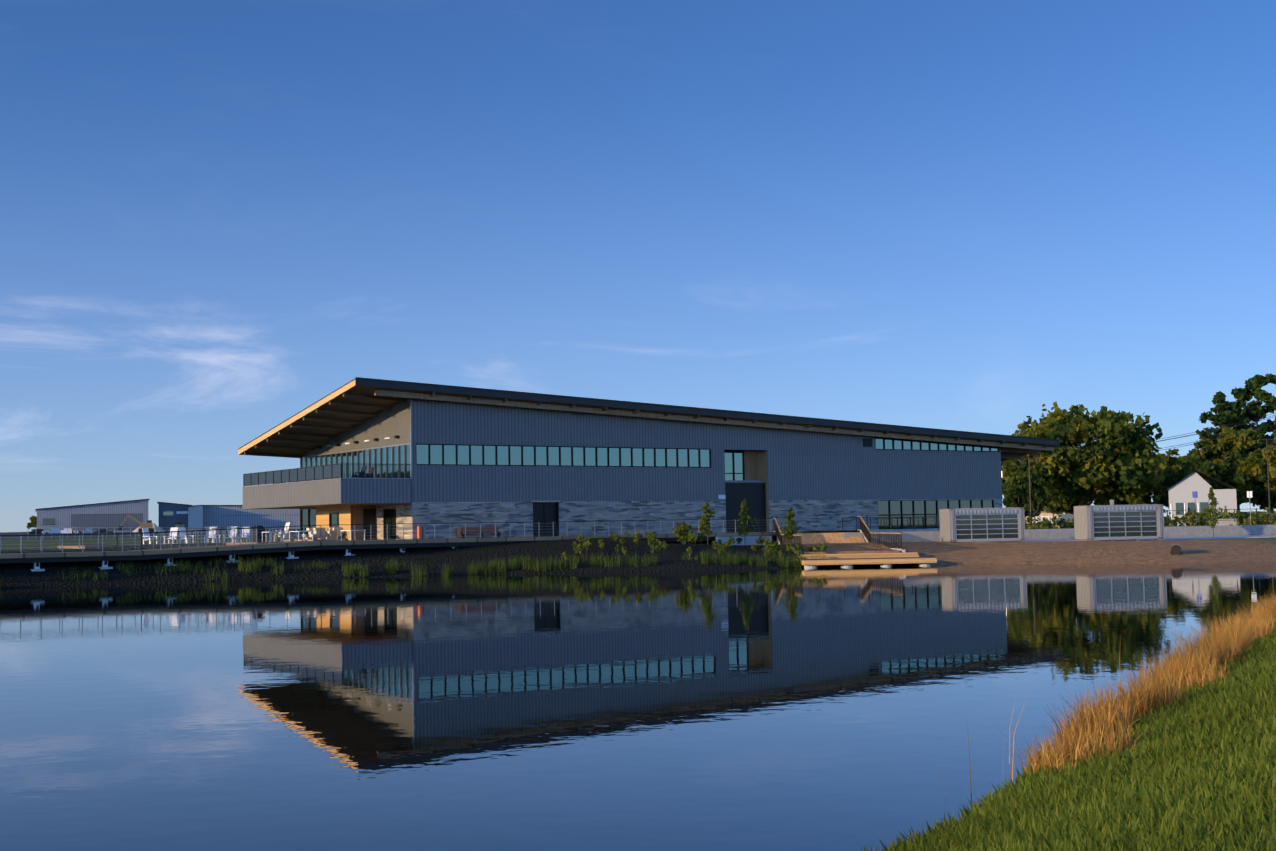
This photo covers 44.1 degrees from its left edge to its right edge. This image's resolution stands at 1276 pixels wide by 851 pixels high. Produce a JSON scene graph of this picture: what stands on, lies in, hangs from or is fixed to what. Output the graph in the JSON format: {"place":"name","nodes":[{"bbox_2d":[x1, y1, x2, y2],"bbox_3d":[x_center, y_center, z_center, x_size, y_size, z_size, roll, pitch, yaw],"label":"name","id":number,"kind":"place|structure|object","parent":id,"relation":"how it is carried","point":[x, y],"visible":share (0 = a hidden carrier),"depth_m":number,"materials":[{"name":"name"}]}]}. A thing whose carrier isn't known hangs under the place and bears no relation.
{"place":"outdoors","nodes":[
{"label":"outdoors","id":0,"kind":"place"},
{"bbox_2d":[0,561,1275,850],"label":"water","id":1,"kind":"structure","parent":0,"point":[796,709],"depth_m":25.72,"materials":[{"name":"blue liquid"}]},
{"bbox_2d":[930,631,1180,794],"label":"reed stalks","id":2,"kind":"object","parent":1,"relation":"in","point":[1016,727],"depth_m":16.69,"materials":[{"name":"brown plant"}]},
{"bbox_2d":[0,520,1275,588],"bbox_3d":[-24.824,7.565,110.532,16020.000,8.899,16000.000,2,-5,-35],"label":"ground","id":3,"kind":"structure","parent":0,"point":[23,575],"depth_m":106.75,"materials":[{"name":"brown soil"}]},
{"bbox_2d":[26,516,36,528],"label":"tree","id":4,"kind":"object","parent":3,"relation":"on","point":[33,520],"visible":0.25,"depth_m":437.22,"materials":[{"name":"green plant"}]},
{"bbox_2d":[27,499,299,538],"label":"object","id":5,"kind":"structure","parent":3,"relation":"on","point":[130,516],"depth_m":429.13,"materials":[{"name":"grey"}]},
{"bbox_2d":[0,518,800,571],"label":"boardwalk","id":6,"kind":"structure","parent":3,"relation":"on","point":[229,550],"depth_m":106.54,"materials":[{"name":"brown wood"}]},
{"bbox_2d":[57,522,365,548],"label":"terrace furniture","id":7,"kind":"object","parent":6,"relation":"on","point":[330,533],"visible":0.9,"depth_m":117.53,"materials":[{"name":"white"}]},
{"bbox_2d":[0,549,829,588],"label":"reeds","id":8,"kind":"object","parent":3,"relation":"on","point":[476,569],"depth_m":103.92,"materials":[{"name":"green plant"}]},
{"bbox_2d":[243,398,1002,543],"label":"building","id":9,"kind":"structure","parent":3,"relation":"on","point":[411,460],"depth_m":126.72,"materials":[{"name":"metal"}]},
{"bbox_2d":[238,377,1059,464],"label":"roof","id":10,"kind":"structure","parent":9,"relation":"on","point":[356,401],"depth_m":126.38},
{"bbox_2d":[715,516,939,567],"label":"dock stairs","id":11,"kind":"structure","parent":3,"relation":"on","point":[851,558],"depth_m":114.68,"materials":[{"name":"wood"}]},
{"bbox_2d":[562,487,1220,559],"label":"shrubs","id":12,"kind":"object","parent":3,"relation":"on","point":[683,534],"visible":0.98,"depth_m":115.51,"materials":[{"name":"green plant"}]},
{"bbox_2d":[1002,468,1050,517],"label":"dark tree","id":13,"kind":"object","parent":3,"relation":"on","point":[1015,491],"visible":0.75,"depth_m":223.32,"materials":[{"name":"green plant"}]},
{"bbox_2d":[1001,434,1071,523],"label":"yellow tree","id":14,"kind":"object","parent":3,"relation":"on","point":[1049,505],"visible":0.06,"depth_m":252.71,"materials":[{"name":"green plant"}]},
{"bbox_2d":[843,508,1275,554],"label":"retaining wall","id":15,"kind":"structure","parent":3,"relation":"on","point":[1220,532],"depth_m":131.22,"materials":[{"name":"concrete"}]},
{"bbox_2d":[939,507,1024,541],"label":"container","id":16,"kind":"object","parent":15,"relation":"on","point":[979,524],"visible":0.98,"depth_m":122.66,"materials":[{"name":"grey metal"}]},
{"bbox_2d":[1074,504,1164,540],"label":"container","id":17,"kind":"object","parent":15,"relation":"on","point":[1113,522],"visible":1,"depth_m":118.82,"materials":[{"name":"grey metal"}]},
{"bbox_2d":[1046,492,1088,521],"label":"tree","id":18,"kind":"object","parent":3,"relation":"on","point":[1069,508],"visible":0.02,"depth_m":278.16,"materials":[{"name":"green plant"}]},
{"bbox_2d":[862,623,1275,850],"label":"lawn grass","id":19,"kind":"structure","parent":3,"relation":"on","point":[1197,772],"depth_m":12.06,"materials":[{"name":"green plant"}]},
{"bbox_2d":[1006,591,1275,774],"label":"dry grass tufts","id":20,"kind":"object","parent":19,"relation":"on","point":[1178,671],"visible":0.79,"depth_m":19.77,"materials":[{"name":"beige plant"}]},
{"bbox_2d":[1002,401,1165,507],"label":"tree","id":21,"kind":"object","parent":3,"relation":"on","point":[1094,474],"visible":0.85,"depth_m":229.08,"materials":[{"name":"green plant"}]},
{"bbox_2d":[1106,456,1153,504],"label":"tree","id":22,"kind":"object","parent":3,"relation":"on","point":[1123,502],"depth_m":283.61,"materials":[{"name":"green plant"}]},
{"bbox_2d":[1001,413,1275,528],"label":"town","id":23,"kind":"structure","parent":3,"relation":"on","point":[1190,492],"depth_m":221.32,"materials":[{"name":"grey"}]},
{"bbox_2d":[1025,507,1275,528],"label":"shrubs","id":24,"kind":"object","parent":3,"relation":"on","point":[1242,519],"visible":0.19,"depth_m":207.04,"materials":[{"name":"green plant"}]},
{"bbox_2d":[1125,449,1183,507],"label":"tree","id":25,"kind":"object","parent":3,"relation":"on","point":[1160,495],"visible":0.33,"depth_m":272.53,"materials":[{"name":"green plant"}]},
{"bbox_2d":[1162,450,1193,508],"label":"tree","id":26,"kind":"object","parent":3,"relation":"on","point":[1184,459],"visible":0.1,"depth_m":283.90,"materials":[{"name":"green plant"}]},
{"bbox_2d":[1184,457,1243,505],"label":"tree","id":27,"kind":"object","parent":3,"relation":"on","point":[1227,469],"visible":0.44,"depth_m":264.73,"materials":[{"name":"green plant"}]},
{"bbox_2d":[1183,426,1274,510],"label":"tree","id":28,"kind":"object","parent":3,"relation":"on","point":[1222,446],"visible":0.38,"depth_m":268.70,"materials":[{"name":"green plant"}]},
{"bbox_2d":[1198,373,1275,511],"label":"tree","id":29,"kind":"object","parent":3,"relation":"on","point":[1227,413],"visible":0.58,"depth_m":299.98,"materials":[{"name":"green plant"}]},
{"bbox_2d":[1233,445,1275,510],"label":"tree","id":30,"kind":"object","parent":3,"relation":"on","point":[1251,474],"visible":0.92,"depth_m":229.68,"materials":[{"name":"green plant"}]},
{"bbox_2d":[0,0,1275,531],"label":"sky","id":31,"kind":"structure","parent":0,"point":[218,218],"materials":[{"name":"blue"}]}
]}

